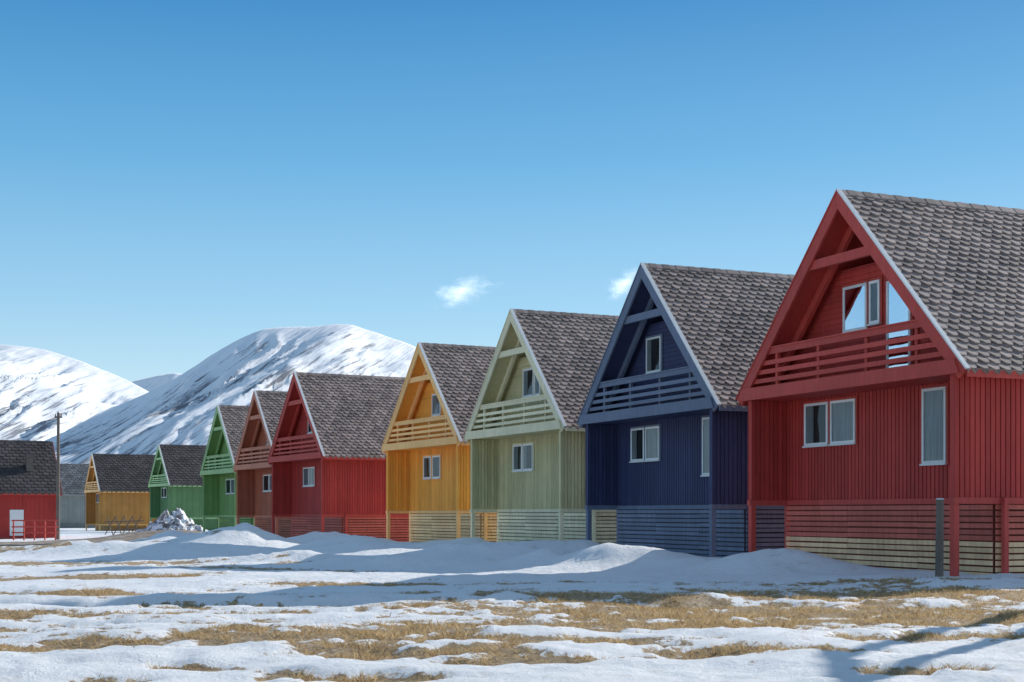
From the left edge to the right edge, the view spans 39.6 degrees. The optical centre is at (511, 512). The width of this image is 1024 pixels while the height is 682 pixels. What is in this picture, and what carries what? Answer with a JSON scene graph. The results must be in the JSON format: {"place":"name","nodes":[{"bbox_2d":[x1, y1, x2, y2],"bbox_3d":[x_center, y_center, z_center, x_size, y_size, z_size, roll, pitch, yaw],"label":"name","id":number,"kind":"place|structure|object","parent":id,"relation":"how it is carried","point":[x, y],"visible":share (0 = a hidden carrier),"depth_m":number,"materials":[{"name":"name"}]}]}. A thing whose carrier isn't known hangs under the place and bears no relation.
{"place":"outdoors","nodes":[
{"label":"outdoors","id":0,"kind":"place"},
{"bbox_2d":[0,344,147,440],"bbox_3d":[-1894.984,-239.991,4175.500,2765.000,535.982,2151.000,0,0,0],"label":"snowy mountain","id":1,"kind":"structure","parent":0,"point":[39,388],"depth_m":4000.78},
{"bbox_2d":[0,530,200,546],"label":"gravel road","id":2,"kind":"structure","parent":0,"point":[130,536],"depth_m":108.25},
{"bbox_2d":[134,508,207,531],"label":"rubble pile","id":3,"kind":"object","parent":2,"relation":"on","point":[177,519],"visible":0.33,"depth_m":146.84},
{"bbox_2d":[132,373,181,391],"bbox_3d":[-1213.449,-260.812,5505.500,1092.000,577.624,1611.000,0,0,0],"label":"snowy mountain","id":4,"kind":"structure","parent":0,"point":[149,384],"depth_m":5570.18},
{"bbox_2d":[202,409,247,475],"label":"roof deck","id":5,"kind":"structure","parent":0,"point":[214,443],"depth_m":107.14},
{"bbox_2d":[45,324,415,463],"bbox_3d":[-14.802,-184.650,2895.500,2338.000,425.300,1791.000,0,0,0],"label":"snowy mountain","id":6,"kind":"structure","parent":0,"point":[180,410],"depth_m":2741.92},
{"bbox_2d":[237,395,278,464],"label":"roof deck","id":7,"kind":"structure","parent":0,"point":[249,434],"depth_m":94.65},
{"bbox_2d":[272,377,399,456],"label":"roof deck","id":8,"kind":"structure","parent":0,"point":[287,421],"depth_m":83.76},
{"bbox_2d":[0,523,1023,681],"bbox_3d":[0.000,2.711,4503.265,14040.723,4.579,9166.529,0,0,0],"label":"ground","id":9,"kind":"structure","parent":0,"point":[257,555],"depth_m":23.02,"materials":[{"name":"snow"}]},
{"bbox_2d":[11,520,57,539],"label":"red railing","id":10,"kind":"object","parent":9,"relation":"on","point":[34,527],"visible":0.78,"depth_m":122.45,"materials":[{"name":"paint"}]},
{"bbox_2d":[54,411,61,539],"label":"utility pole","id":11,"kind":"object","parent":9,"relation":"on","point":[58,416],"visible":0.91,"depth_m":123.89,"materials":[{"name":"metal"}]},
{"bbox_2d":[100,526,145,530],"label":"crawlspace backing","id":12,"kind":"object","parent":9,"relation":"on","point":[105,528],"visible":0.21,"depth_m":185.29,"materials":[{"name":"brown paint"}]},
{"bbox_2d":[86,492,155,523],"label":"vertical board walls","id":13,"kind":"structure","parent":12,"relation":"on","point":[119,506],"depth_m":185.16,"materials":[{"name":"brown paint"}]},
{"bbox_2d":[93,454,154,492],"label":"roof shingles","id":14,"kind":"object","parent":13,"relation":"attached to","point":[111,471],"visible":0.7,"depth_m":186.60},
{"bbox_2d":[194,522,217,529],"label":"crawlspace backing","id":15,"kind":"object","parent":9,"relation":"on","point":[207,523],"visible":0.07,"depth_m":170.79,"materials":[{"name":"green paint"}]},
{"bbox_2d":[150,517,218,527],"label":"posts and sill","id":16,"kind":"object","parent":15,"relation":"on","point":[189,518],"visible":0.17,"depth_m":171.05,"materials":[{"name":"green paint"}]},
{"bbox_2d":[150,486,218,517],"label":"vertical board walls","id":17,"kind":"structure","parent":16,"relation":"on","point":[188,501],"depth_m":169.77,"materials":[{"name":"green paint"}]},
{"bbox_2d":[159,444,206,486],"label":"roof shingles","id":18,"kind":"object","parent":17,"relation":"attached to","point":[183,463],"visible":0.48,"depth_m":171.17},
{"bbox_2d":[220,517,252,526],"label":"crawlspace backing","id":19,"kind":"object","parent":9,"relation":"on","point":[251,521],"visible":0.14,"depth_m":103.03,"materials":[{"name":"green paint"}]},
{"bbox_2d":[202,515,260,531],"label":"posts and sill","id":20,"kind":"object","parent":19,"relation":"on","point":[235,519],"visible":0.31,"depth_m":107.52,"materials":[{"name":"green paint"}]},
{"bbox_2d":[203,470,235,514],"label":"vertical board walls","id":21,"kind":"structure","parent":20,"relation":"on","point":[217,500],"depth_m":108.76,"materials":[{"name":"green paint"}]},
{"bbox_2d":[200,406,235,476],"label":"barge boards","id":22,"kind":"object","parent":21,"relation":"on","point":[210,437],"visible":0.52,"depth_m":106.56,"materials":[{"name":"green paint"}]},
{"bbox_2d":[210,472,234,474],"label":"balcony floor","id":23,"kind":"structure","parent":21,"relation":"attached to","point":[223,474],"depth_m":107.36,"materials":[{"name":"green paint"}]},
{"bbox_2d":[200,453,233,474],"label":"balcony railing","id":24,"kind":"object","parent":23,"relation":"on","point":[218,471],"visible":0.95,"depth_m":104.90,"materials":[{"name":"green paint"}]},
{"bbox_2d":[219,405,248,460],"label":"roof shingles","id":25,"kind":"object","parent":21,"relation":"attached to","point":[238,422],"visible":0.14,"depth_m":104.31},
{"bbox_2d":[256,520,290,536],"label":"crawlspace backing","id":26,"kind":"object","parent":9,"relation":"on","point":[278,524],"visible":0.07,"depth_m":92.03,"materials":[{"name":"orange paint"}]},
{"bbox_2d":[236,469,270,515],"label":"vertical board walls","id":27,"kind":"structure","parent":26,"relation":"on","point":[252,498],"depth_m":96.30,"materials":[{"name":"red paint"}]},
{"bbox_2d":[233,391,270,471],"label":"barge boards","id":28,"kind":"object","parent":27,"relation":"on","point":[253,399],"visible":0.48,"depth_m":94.11,"materials":[{"name":"orange paint"}]},
{"bbox_2d":[245,467,270,469],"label":"balcony floor","id":29,"kind":"structure","parent":27,"relation":"attached to","point":[259,468],"depth_m":93.80,"materials":[{"name":"orange paint"}]},
{"bbox_2d":[233,445,270,470],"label":"balcony railing","id":30,"kind":"object","parent":29,"relation":"on","point":[252,465],"visible":0.77,"depth_m":92.69,"materials":[{"name":"orange paint"}]},
{"bbox_2d":[253,425,269,462],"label":"gable wall","id":31,"kind":"structure","parent":29,"relation":"on","point":[262,440],"depth_m":94.33,"materials":[{"name":"orange paint"}]},
{"bbox_2d":[256,390,287,442],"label":"roof shingles","id":32,"kind":"object","parent":27,"relation":"attached to","point":[270,399],"visible":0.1,"depth_m":91.97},
{"bbox_2d":[254,518,291,537],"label":"skirt slats","id":33,"kind":"object","parent":26,"relation":"on","point":[259,521],"visible":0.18,"depth_m":92.14,"materials":[{"name":"red paint"}]},
{"bbox_2d":[293,516,408,537],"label":"crawlspace backing","id":34,"kind":"object","parent":9,"relation":"on","point":[342,522],"visible":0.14,"depth_m":80.42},
{"bbox_2d":[271,514,408,535],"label":"posts and sill","id":35,"kind":"object","parent":34,"relation":"on","point":[322,516],"visible":0.48,"depth_m":79.89,"materials":[{"name":"red paint"}]},
{"bbox_2d":[271,458,408,513],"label":"vertical board walls","id":36,"kind":"structure","parent":35,"relation":"on","point":[350,487],"depth_m":79.75,"materials":[{"name":"red paint"}]},
{"bbox_2d":[280,458,320,462],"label":"balcony floor","id":37,"kind":"structure","parent":36,"relation":"attached to","point":[301,460],"depth_m":82.57,"materials":[{"name":"red paint"}]},
{"bbox_2d":[268,434,321,462],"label":"balcony railing","id":38,"kind":"object","parent":37,"relation":"on","point":[314,454],"visible":1,"depth_m":81.81,"materials":[{"name":"red paint"}]},
{"bbox_2d":[288,408,318,454],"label":"gable wall","id":39,"kind":"structure","parent":37,"relation":"on","point":[302,427],"depth_m":83.76,"materials":[{"name":"red paint"}]},
{"bbox_2d":[267,372,385,464],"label":"barge boards","id":40,"kind":"object","parent":36,"relation":"on","point":[287,399],"visible":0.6,"depth_m":82.65,"materials":[{"name":"red paint"}]},
{"bbox_2d":[267,372,405,462],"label":"roof shingles","id":41,"kind":"object","parent":36,"relation":"on","point":[382,398],"visible":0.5,"depth_m":81.35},
{"bbox_2d":[291,517,408,541],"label":"skirt slats","id":42,"kind":"object","parent":34,"relation":"on","point":[354,529],"visible":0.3,"depth_m":80.31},
{"bbox_2d":[411,513,496,541],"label":"crawlspace backing","id":43,"kind":"object","parent":9,"relation":"on","point":[449,525],"visible":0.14,"depth_m":69.47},
{"bbox_2d":[386,510,496,541],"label":"posts and sill","id":44,"kind":"object","parent":43,"relation":"on","point":[458,512],"visible":0.41,"depth_m":67.16,"materials":[{"name":"paint"}]},
{"bbox_2d":[386,444,469,510],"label":"vertical board walls","id":45,"kind":"structure","parent":44,"relation":"on","point":[408,488],"depth_m":71.28,"materials":[{"name":"yellow paint"}]},
{"bbox_2d":[389,444,455,450],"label":"balcony floor","id":46,"kind":"structure","parent":45,"relation":"attached to","point":[432,447],"depth_m":69.34,"materials":[{"name":"yellow paint"}]},
{"bbox_2d":[382,415,458,450],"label":"balcony railing","id":47,"kind":"object","parent":46,"relation":"on","point":[445,440],"visible":1,"depth_m":68.70,"materials":[{"name":"paint"}]},
{"bbox_2d":[405,382,452,441],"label":"gable wall","id":48,"kind":"structure","parent":46,"relation":"on","point":[424,409],"depth_m":70.67,"materials":[{"name":"yellow paint"}]},
{"bbox_2d":[381,343,469,452],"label":"barge boards","id":49,"kind":"object","parent":45,"relation":"on","point":[417,352],"visible":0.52,"depth_m":70.14,"materials":[{"name":"paint"}]},
{"bbox_2d":[422,394,440,479],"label":"window frames","id":50,"kind":"structure","parent":45,"relation":"attached to","point":[433,477],"depth_m":70.47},
{"bbox_2d":[381,343,495,450],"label":"roof shingles","id":51,"kind":"object","parent":45,"relation":"on","point":[461,361],"visible":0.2,"depth_m":68.36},
{"bbox_2d":[388,350,490,443],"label":"roof deck","id":52,"kind":"structure","parent":45,"relation":"on","point":[410,394],"depth_m":70.92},
{"bbox_2d":[418,342,462,441],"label":"roof edge flashing","id":53,"kind":"object","parent":52,"relation":"attached to","point":[441,394],"visible":1,"depth_m":66.73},
{"bbox_2d":[409,514,496,541],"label":"skirt slats","id":54,"kind":"object","parent":43,"relation":"on","point":[479,523],"visible":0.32,"depth_m":69.23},
{"bbox_2d":[499,512,615,542],"bbox_3d":[5.049,0.935,59.976,8.540,2.130,8.180,0,0,-25],"label":"crawlspace backing","id":55,"kind":"object","parent":9,"relation":"on","point":[555,527],"visible":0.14,"depth_m":57.30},
{"bbox_2d":[470,429,584,508],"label":"vertical board walls","id":56,"kind":"structure","parent":55,"relation":"on","point":[555,479],"depth_m":58.63,"materials":[{"name":"green paint"}]},
{"bbox_2d":[478,429,558,439],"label":"balcony floor","id":57,"kind":"structure","parent":56,"relation":"attached to","point":[525,434],"depth_m":57.78,"materials":[{"name":"green paint"}]},
{"bbox_2d":[465,394,561,439],"bbox_3d":[0.004,-3.855,57.602,0.270,1.410,9.120,0,0,-25],"label":"balcony railing","id":58,"kind":"object","parent":57,"relation":"on","point":[546,424],"visible":1,"depth_m":57.25,"materials":[{"name":"green paint"}]},
{"bbox_2d":[493,357,554,427],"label":"gable wall","id":59,"kind":"structure","parent":57,"relation":"on","point":[514,389],"depth_m":59.32,"materials":[{"name":"green paint"}]},
{"bbox_2d":[464,310,584,441],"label":"barge boards","id":60,"kind":"object","parent":56,"relation":"on","point":[496,354],"visible":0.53,"depth_m":58.62,"materials":[{"name":"green paint"}]},
{"bbox_2d":[511,368,540,471],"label":"window frames","id":61,"kind":"structure","parent":56,"relation":"attached to","point":[522,469],"depth_m":58.74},
{"bbox_2d":[518,370,538,468],"bbox_3d":[0.630,-3.825,58.836,0.256,4.010,2.960,0,0,-25],"label":"window interior","id":62,"kind":"object","parent":61,"relation":"in","point":[530,392],"depth_m":58.75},
{"bbox_2d":[513,367,541,470],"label":"window casings","id":63,"kind":"object","parent":56,"relation":"attached to","point":[528,442],"depth_m":58.52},
{"bbox_2d":[514,371,527,468],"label":"curtains","id":64,"kind":"object","parent":63,"relation":"attached to","point":[525,447],"visible":1,"depth_m":59.22,"materials":[{"name":"fabric"}]},
{"bbox_2d":[469,317,611,439],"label":"roof deck","id":65,"kind":"structure","parent":56,"relation":"attached to","point":[499,372],"depth_m":59.44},
{"bbox_2d":[464,309,618,439],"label":"roof shingles","id":66,"kind":"object","parent":56,"relation":"attached to","point":[554,319],"visible":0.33,"depth_m":56.85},
{"bbox_2d":[510,308,566,426],"bbox_3d":[0.991,-5.742,55.428,0.125,5.046,4.774,0,0,-25],"label":"roof edge flashing","id":67,"kind":"object","parent":66,"relation":"attached to","point":[539,369],"visible":1,"depth_m":55.29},
{"bbox_2d":[470,509,615,541],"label":"posts and sill","id":68,"kind":"object","parent":55,"relation":"on","point":[561,512],"visible":0.44,"depth_m":54.62,"materials":[{"name":"green paint"}]},
{"bbox_2d":[497,513,615,543],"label":"skirt slats","id":69,"kind":"object","parent":55,"relation":"on","point":[523,523],"visible":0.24,"depth_m":57.36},
{"bbox_2d":[620,509,784,555],"bbox_3d":[9.439,0.885,49.243,8.540,2.230,8.180,0,0,-24],"label":"crawlspace backing","id":70,"kind":"object","parent":9,"relation":"on","point":[744,532],"visible":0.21,"depth_m":46.29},
{"bbox_2d":[585,408,747,505],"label":"vertical board walls","id":71,"kind":"structure","parent":70,"relation":"on","point":[614,476],"depth_m":47.60,"materials":[{"name":"blue paint"}]},
{"bbox_2d":[591,408,709,424],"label":"balcony floor","id":72,"kind":"structure","parent":71,"relation":"attached to","point":[665,416],"depth_m":47.45,"materials":[{"name":"blue paint"}]},
{"bbox_2d":[578,366,713,424],"bbox_3d":[4.335,-3.855,47.002,0.270,1.410,9.120,0,0,-24],"label":"balcony railing","id":73,"kind":"object","parent":72,"relation":"on","point":[661,407],"visible":1,"depth_m":46.60,"materials":[{"name":"blue paint"}]},
{"bbox_2d":[612,321,705,410],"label":"gable wall","id":74,"kind":"structure","parent":72,"relation":"on","point":[673,357],"depth_m":47.78,"materials":[{"name":"blue paint"}]},
{"bbox_2d":[577,263,747,427],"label":"barge boards","id":75,"kind":"object","parent":71,"relation":"on","point":[640,275],"visible":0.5,"depth_m":47.87,"materials":[{"name":"blue paint"}]},
{"bbox_2d":[629,335,708,476],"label":"window frames","id":76,"kind":"structure","parent":71,"relation":"attached to","point":[658,427],"depth_m":48.52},
{"bbox_2d":[637,338,658,458],"bbox_3d":[5.253,-3.575,47.624,0.256,4.610,5.460,0,0,-24],"label":"window interior","id":77,"kind":"object","parent":76,"relation":"in","point":[655,354],"depth_m":48.38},
{"bbox_2d":[630,333,708,474],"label":"window casings","id":78,"kind":"object","parent":71,"relation":"attached to","point":[704,416],"depth_m":48.33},
{"bbox_2d":[633,340,708,472],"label":"curtains","id":79,"kind":"object","parent":78,"relation":"attached to","point":[652,443],"visible":0.88,"depth_m":48.58,"materials":[{"name":"fabric"}]},
{"bbox_2d":[584,271,784,424],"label":"roof deck","id":80,"kind":"structure","parent":71,"relation":"attached to","point":[628,331],"depth_m":48.75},
{"bbox_2d":[577,263,794,425],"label":"roof shingles","id":81,"kind":"object","parent":71,"relation":"attached to","point":[754,299],"visible":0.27,"depth_m":46.30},
{"bbox_2d":[624,308,660,324],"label":"collar beam","id":82,"kind":"structure","parent":81,"relation":"attached to","point":[646,315],"depth_m":47.04,"materials":[{"name":"blue paint"}]},
{"bbox_2d":[641,262,720,404],"bbox_3d":[5.264,-5.742,44.803,0.125,5.046,4.774,0,0,-24],"label":"roof edge flashing","id":83,"kind":"object","parent":81,"relation":"attached to","point":[686,344],"visible":1,"depth_m":44.64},
{"bbox_2d":[585,504,784,556],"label":"posts and sill","id":84,"kind":"object","parent":70,"relation":"on","point":[712,508],"visible":0.45,"depth_m":45.88,"materials":[{"name":"blue paint"}]},
{"bbox_2d":[617,510,784,557],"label":"skirt slats","id":85,"kind":"object","parent":84,"relation":"attached to","point":[774,527],"visible":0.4,"depth_m":46.23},
{"bbox_2d":[790,504,1023,573],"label":"crawlspace backing","id":86,"kind":"object","parent":9,"relation":"on","point":[994,541],"visible":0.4,"depth_m":35.87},
{"bbox_2d":[747,497,1023,575],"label":"posts and sill","id":87,"kind":"object","parent":86,"relation":"on","point":[954,502],"visible":0.68,"depth_m":32.88,"materials":[{"name":"red paint"}]},
{"bbox_2d":[786,536,1023,574],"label":"skirt slats","id":88,"kind":"object","parent":87,"relation":"attached to","point":[947,567],"visible":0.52,"depth_m":35.75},
{"bbox_2d":[786,505,1023,540],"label":"skirt slats","id":89,"kind":"object","parent":87,"relation":"attached to","point":[947,525],"visible":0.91,"depth_m":36.10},
{"bbox_2d":[748,374,1023,499],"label":"vertical board walls","id":90,"kind":"structure","parent":86,"relation":"on","point":[881,459],"depth_m":36.13,"materials":[{"name":"red paint"}]},
{"bbox_2d":[757,374,950,400],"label":"balcony floor","id":91,"kind":"structure","parent":90,"relation":"attached to","point":[905,383],"depth_m":36.35,"materials":[{"name":"red paint"}]},
{"bbox_2d":[738,319,959,401],"bbox_3d":[8.365,-3.855,36.302,0.270,1.410,9.120,0,0,-23],"label":"balcony railing","id":92,"kind":"object","parent":91,"relation":"on","point":[868,376],"visible":1,"depth_m":35.75,"materials":[{"name":"red paint"}]},
{"bbox_2d":[782,262,944,382],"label":"gable wall","id":93,"kind":"structure","parent":91,"relation":"on","point":[827,320],"depth_m":37.95,"materials":[{"name":"red paint"}]},
{"bbox_2d":[802,279,946,465],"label":"window frames","id":94,"kind":"structure","parent":90,"relation":"attached to","point":[853,441],"depth_m":36.63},
{"bbox_2d":[814,405,825,442],"bbox_3d":[9.250,-3.575,37.003,0.256,4.610,5.680,0,0,-23],"label":"window interior","id":95,"kind":"object","parent":94,"relation":"in","point":[819,423],"depth_m":39.13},
{"bbox_2d":[845,283,907,367],"bbox_3d":[9.207,-3.575,36.985,0.250,4.610,5.680,0,0,-24],"label":"window glass","id":96,"kind":"object","parent":94,"relation":"in","point":[855,308],"visible":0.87,"depth_m":35.92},
{"bbox_2d":[803,276,948,464],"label":"window casings","id":97,"kind":"object","parent":90,"relation":"attached to","point":[912,362],"depth_m":36.27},
{"bbox_2d":[807,283,942,460],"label":"curtains","id":98,"kind":"object","parent":97,"relation":"attached to","point":[843,421],"visible":0.84,"depth_m":35.09,"materials":[{"name":"fabric"}]},
{"bbox_2d":[735,190,1023,402],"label":"roof shingles","id":99,"kind":"object","parent":90,"relation":"attached to","point":[981,232],"visible":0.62,"depth_m":35.31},
{"bbox_2d":[809,247,870,271],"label":"collar beam","id":100,"kind":"structure","parent":99,"relation":"attached to","point":[842,257],"depth_m":36.31,"materials":[{"name":"red paint"}]},
{"bbox_2d":[735,189,1023,405],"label":"barge boards","id":101,"kind":"object","parent":90,"relation":"on","point":[837,203],"visible":0.61,"depth_m":36.93,"materials":[{"name":"red paint"}]},
{"bbox_2d":[745,201,1023,401],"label":"roof deck","id":102,"kind":"structure","parent":90,"relation":"on","point":[814,278],"depth_m":38.02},
{"bbox_2d":[837,188,969,368],"bbox_3d":[9.287,-5.742,34.100,0.125,5.046,4.774,0,0,-24],"label":"roof edge flashing","id":103,"kind":"object","parent":102,"relation":"attached to","point":[958,355],"visible":1,"depth_m":33.87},
{"bbox_2d":[935,498,944,576],"bbox_3d":[9.592,0.705,31.900,0.214,2.051,0.199,0,0,0],"label":"wooden post","id":104,"kind":"object","parent":9,"relation":"on","point":[939,556],"visible":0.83,"depth_m":31.82,"materials":[{"name":"wood"}]},
{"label":"crawlspace backing","id":105,"kind":"object","parent":9,"relation":"on","visible":0},
{"bbox_2d":[60,521,85,527],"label":"posts and sill","id":106,"kind":"object","parent":105,"relation":"on","point":[74,521],"visible":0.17,"depth_m":224.89,"materials":[{"name":"grey paint"}]},
{"bbox_2d":[60,496,85,520],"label":"vertical board walls","id":107,"kind":"structure","parent":106,"relation":"on","point":[72,508],"depth_m":224.69,"materials":[{"name":"grey paint"}]},
{"bbox_2d":[60,463,88,494],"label":"roof shingles","id":108,"kind":"object","parent":107,"relation":"attached to","point":[76,476],"visible":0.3,"depth_m":226.66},
{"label":"crawlspace backing","id":109,"kind":"object","parent":9,"relation":"on","visible":0},
{"bbox_2d":[0,495,55,536],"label":"vertical board walls","id":110,"kind":"structure","parent":109,"relation":"on","point":[38,507],"depth_m":129.41,"materials":[{"name":"red paint"}]},
{"bbox_2d":[10,510,23,535],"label":"side door","id":111,"kind":"structure","parent":110,"relation":"attached to","point":[16,514],"depth_m":128.72,"materials":[{"name":"white paint"}]},
{"bbox_2d":[0,440,62,495],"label":"roof shingles","id":112,"kind":"object","parent":110,"relation":"attached to","point":[22,477],"visible":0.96,"depth_m":130.92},
{"bbox_2d":[0,569,1023,681],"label":"dry grass","id":113,"kind":"structure","parent":0,"point":[677,615],"depth_m":21.03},
{"bbox_2d":[0,0,1023,381],"label":"sky","id":114,"kind":"structure","parent":0,"point":[182,181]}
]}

